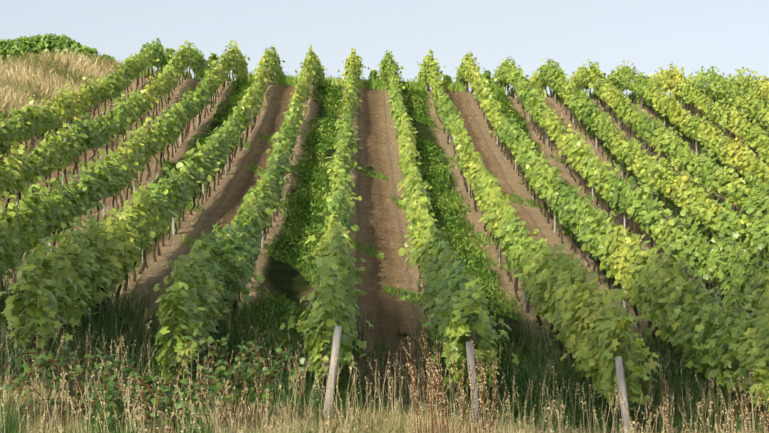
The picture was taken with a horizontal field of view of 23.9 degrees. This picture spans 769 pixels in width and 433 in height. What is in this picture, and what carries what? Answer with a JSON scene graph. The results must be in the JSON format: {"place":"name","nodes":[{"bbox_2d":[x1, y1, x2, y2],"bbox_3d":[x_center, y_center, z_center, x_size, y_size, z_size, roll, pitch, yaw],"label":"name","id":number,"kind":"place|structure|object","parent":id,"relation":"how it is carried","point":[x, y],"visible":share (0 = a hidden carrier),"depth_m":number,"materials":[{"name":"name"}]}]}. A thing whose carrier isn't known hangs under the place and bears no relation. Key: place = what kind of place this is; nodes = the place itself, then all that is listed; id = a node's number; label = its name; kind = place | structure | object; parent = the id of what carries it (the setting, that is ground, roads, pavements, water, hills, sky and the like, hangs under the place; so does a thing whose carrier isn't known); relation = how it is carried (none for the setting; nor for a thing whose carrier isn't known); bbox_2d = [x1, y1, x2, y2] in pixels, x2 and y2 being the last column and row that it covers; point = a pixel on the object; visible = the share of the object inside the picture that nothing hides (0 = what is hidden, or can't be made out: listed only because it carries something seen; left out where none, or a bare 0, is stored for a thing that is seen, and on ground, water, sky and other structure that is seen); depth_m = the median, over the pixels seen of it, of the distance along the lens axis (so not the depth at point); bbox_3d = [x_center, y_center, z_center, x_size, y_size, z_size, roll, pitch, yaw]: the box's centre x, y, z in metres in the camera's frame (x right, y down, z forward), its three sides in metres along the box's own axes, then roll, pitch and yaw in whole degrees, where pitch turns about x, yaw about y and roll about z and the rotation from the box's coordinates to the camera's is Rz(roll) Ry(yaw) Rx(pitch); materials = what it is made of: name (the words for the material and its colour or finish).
{"place":"outdoors","nodes":[
{"label":"outdoors","id":0,"kind":"place"},
{"bbox_2d":[0,376,261,432],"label":"grass","id":1,"kind":"structure","parent":0,"point":[80,427],"depth_m":10.59,"materials":[{"name":"beige plant"}]},
{"bbox_2d":[0,77,768,432],"bbox_3d":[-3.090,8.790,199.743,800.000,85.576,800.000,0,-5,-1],"label":"ground","id":2,"kind":"structure","parent":0,"point":[380,219],"depth_m":43.12,"materials":[{"name":"brown soil"}]},
{"bbox_2d":[0,48,154,157],"bbox_3d":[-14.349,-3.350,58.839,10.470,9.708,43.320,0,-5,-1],"label":"dry bank","id":3,"kind":"object","parent":2,"relation":"on","point":[19,69],"visible":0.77,"depth_m":66.79,"materials":[{"name":"beige plant"}]},
{"bbox_2d":[0,33,115,62],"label":"bush","id":4,"kind":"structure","parent":3,"relation":"on","point":[20,45],"depth_m":75.26,"materials":[{"name":"green plant"}]},
{"bbox_2d":[0,347,237,432],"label":"bramble","id":5,"kind":"object","parent":2,"relation":"on","point":[110,389],"depth_m":16.76,"materials":[{"name":"green plant"}]},
{"bbox_2d":[169,330,307,432],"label":"leafy weed","id":6,"kind":"object","parent":2,"relation":"on","point":[266,371],"depth_m":17.77,"materials":[{"name":"green plant"}]},
{"bbox_2d":[323,326,341,419],"bbox_3d":[-0.554,1.703,18.968,0.237,1.126,0.087,2,-5,-22],"label":"end post","id":7,"kind":"object","parent":2,"relation":"on","point":[336,343],"visible":0.69,"depth_m":18.96,"materials":[{"name":"grey wood"}]},
{"bbox_2d":[0,384,679,432],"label":"green clumps","id":8,"kind":"object","parent":2,"relation":"on","point":[8,423],"visible":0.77,"depth_m":15.39,"materials":[{"name":"green plant"}]},
{"bbox_2d":[23,131,729,395],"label":"soil weeds","id":9,"kind":"object","parent":2,"relation":"on","point":[186,241],"visible":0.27,"depth_m":39.38,"materials":[{"name":"green plant"}]},
{"bbox_2d":[0,246,766,432],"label":"grass strip","id":10,"kind":"object","parent":2,"relation":"on","point":[514,316],"depth_m":27.12,"materials":[{"name":"green plant"}]},
{"bbox_2d":[0,363,767,432],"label":"dry grass","id":11,"kind":"structure","parent":2,"relation":"on","point":[371,407],"depth_m":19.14,"materials":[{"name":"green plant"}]},
{"bbox_2d":[0,176,768,412],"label":"vine canopy","id":12,"kind":"object","parent":2,"relation":"on","point":[208,282],"visible":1,"depth_m":22.60,"materials":[{"name":"green plant"}]},
{"bbox_2d":[0,96,768,281],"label":"vine canopy","id":13,"kind":"object","parent":2,"relation":"on","point":[599,235],"visible":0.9,"depth_m":38.45,"materials":[{"name":"green plant"}]},
{"bbox_2d":[0,65,768,428],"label":"vine trunks","id":14,"kind":"object","parent":2,"relation":"on","point":[232,157],"visible":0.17,"depth_m":44.08,"materials":[{"name":"brown plant"}]},
{"bbox_2d":[0,142,768,274],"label":"grass strip","id":15,"kind":"object","parent":2,"relation":"on","point":[449,230],"depth_m":41.93,"materials":[{"name":"green plant"}]},
{"bbox_2d":[0,325,768,432],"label":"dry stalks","id":16,"kind":"object","parent":2,"relation":"on","point":[292,410],"visible":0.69,"depth_m":17.50,"materials":[{"name":"plant"}]},
{"bbox_2d":[0,320,768,432],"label":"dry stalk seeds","id":17,"kind":"object","parent":16,"relation":"attached to","point":[271,426],"visible":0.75,"depth_m":16.95,"materials":[{"name":"brown plant"}]},
{"bbox_2d":[0,314,768,432],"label":"dry stalks","id":18,"kind":"object","parent":2,"relation":"on","point":[399,376],"visible":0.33,"depth_m":20.51,"materials":[{"name":"plant"}]},
{"bbox_2d":[2,312,766,420],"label":"dry stalk seeds","id":19,"kind":"object","parent":18,"relation":"on","point":[395,363],"visible":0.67,"depth_m":20.53,"materials":[{"name":"beige plant"}]},
{"bbox_2d":[0,269,768,432],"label":"row end weeds","id":20,"kind":"object","parent":2,"relation":"on","point":[109,325],"visible":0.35,"depth_m":21.72,"materials":[{"name":"green plant"}]},
{"bbox_2d":[16,52,768,368],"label":"vineyard posts","id":21,"kind":"object","parent":2,"relation":"on","point":[262,230],"visible":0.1,"depth_m":46.95,"materials":[{"name":"grey wood"}]},
{"bbox_2d":[95,333,691,420],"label":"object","id":22,"kind":"object","parent":2,"relation":"on","point":[398,334],"visible":0.21,"depth_m":22.28,"materials":[{"name":"green plant"}]},
{"bbox_2d":[33,38,768,189],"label":"vine canopy","id":23,"kind":"object","parent":2,"relation":"on","point":[119,117],"visible":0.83,"depth_m":59.72,"materials":[{"name":"green plant"}]},
{"bbox_2d":[100,48,757,98],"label":"crest scrub","id":24,"kind":"object","parent":2,"relation":"on","point":[372,74],"visible":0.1,"depth_m":74.38,"materials":[{"name":"green plant"}]},
{"bbox_2d":[117,78,768,187],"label":"grass strip","id":25,"kind":"object","parent":2,"relation":"on","point":[326,93],"depth_m":62.13,"materials":[{"name":"green plant"}]},
{"bbox_2d":[403,331,502,432],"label":"dock stems","id":26,"kind":"object","parent":2,"relation":"on","point":[436,387],"visible":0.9,"depth_m":17.15,"materials":[{"name":"brown plant"}]},
{"bbox_2d":[466,341,481,426],"bbox_3d":[0.953,1.857,19.223,0.192,1.068,0.089,-3,-6,29],"label":"end post","id":27,"kind":"object","parent":2,"relation":"on","point":[470,354],"visible":0.65,"depth_m":19.22,"materials":[{"name":"grey wood"}]},
{"bbox_2d":[615,357,631,432],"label":"end post","id":28,"kind":"object","parent":2,"relation":"on","point":[620,375],"visible":0.9,"depth_m":18.94,"materials":[{"name":"grey wood"}]},
{"bbox_2d":[613,363,768,432],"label":"dock stems","id":29,"kind":"object","parent":2,"relation":"on","point":[666,412],"visible":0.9,"depth_m":17.70,"materials":[{"name":"brown plant"}]},
{"bbox_2d":[0,0,768,97],"label":"sky","id":30,"kind":"structure","parent":0,"point":[727,35],"materials":[{"name":"blue"}]},
{"bbox_2d":[5,53,766,109],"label":"crest grass","id":31,"kind":"structure","parent":0,"point":[288,80],"depth_m":72.39,"materials":[{"name":"green plant"}]},
{"bbox_2d":[18,172,767,403],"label":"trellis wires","id":32,"kind":"object","parent":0,"point":[330,341],"visible":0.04,"depth_m":19.47,"materials":[{"name":"grey metal"}]}
]}

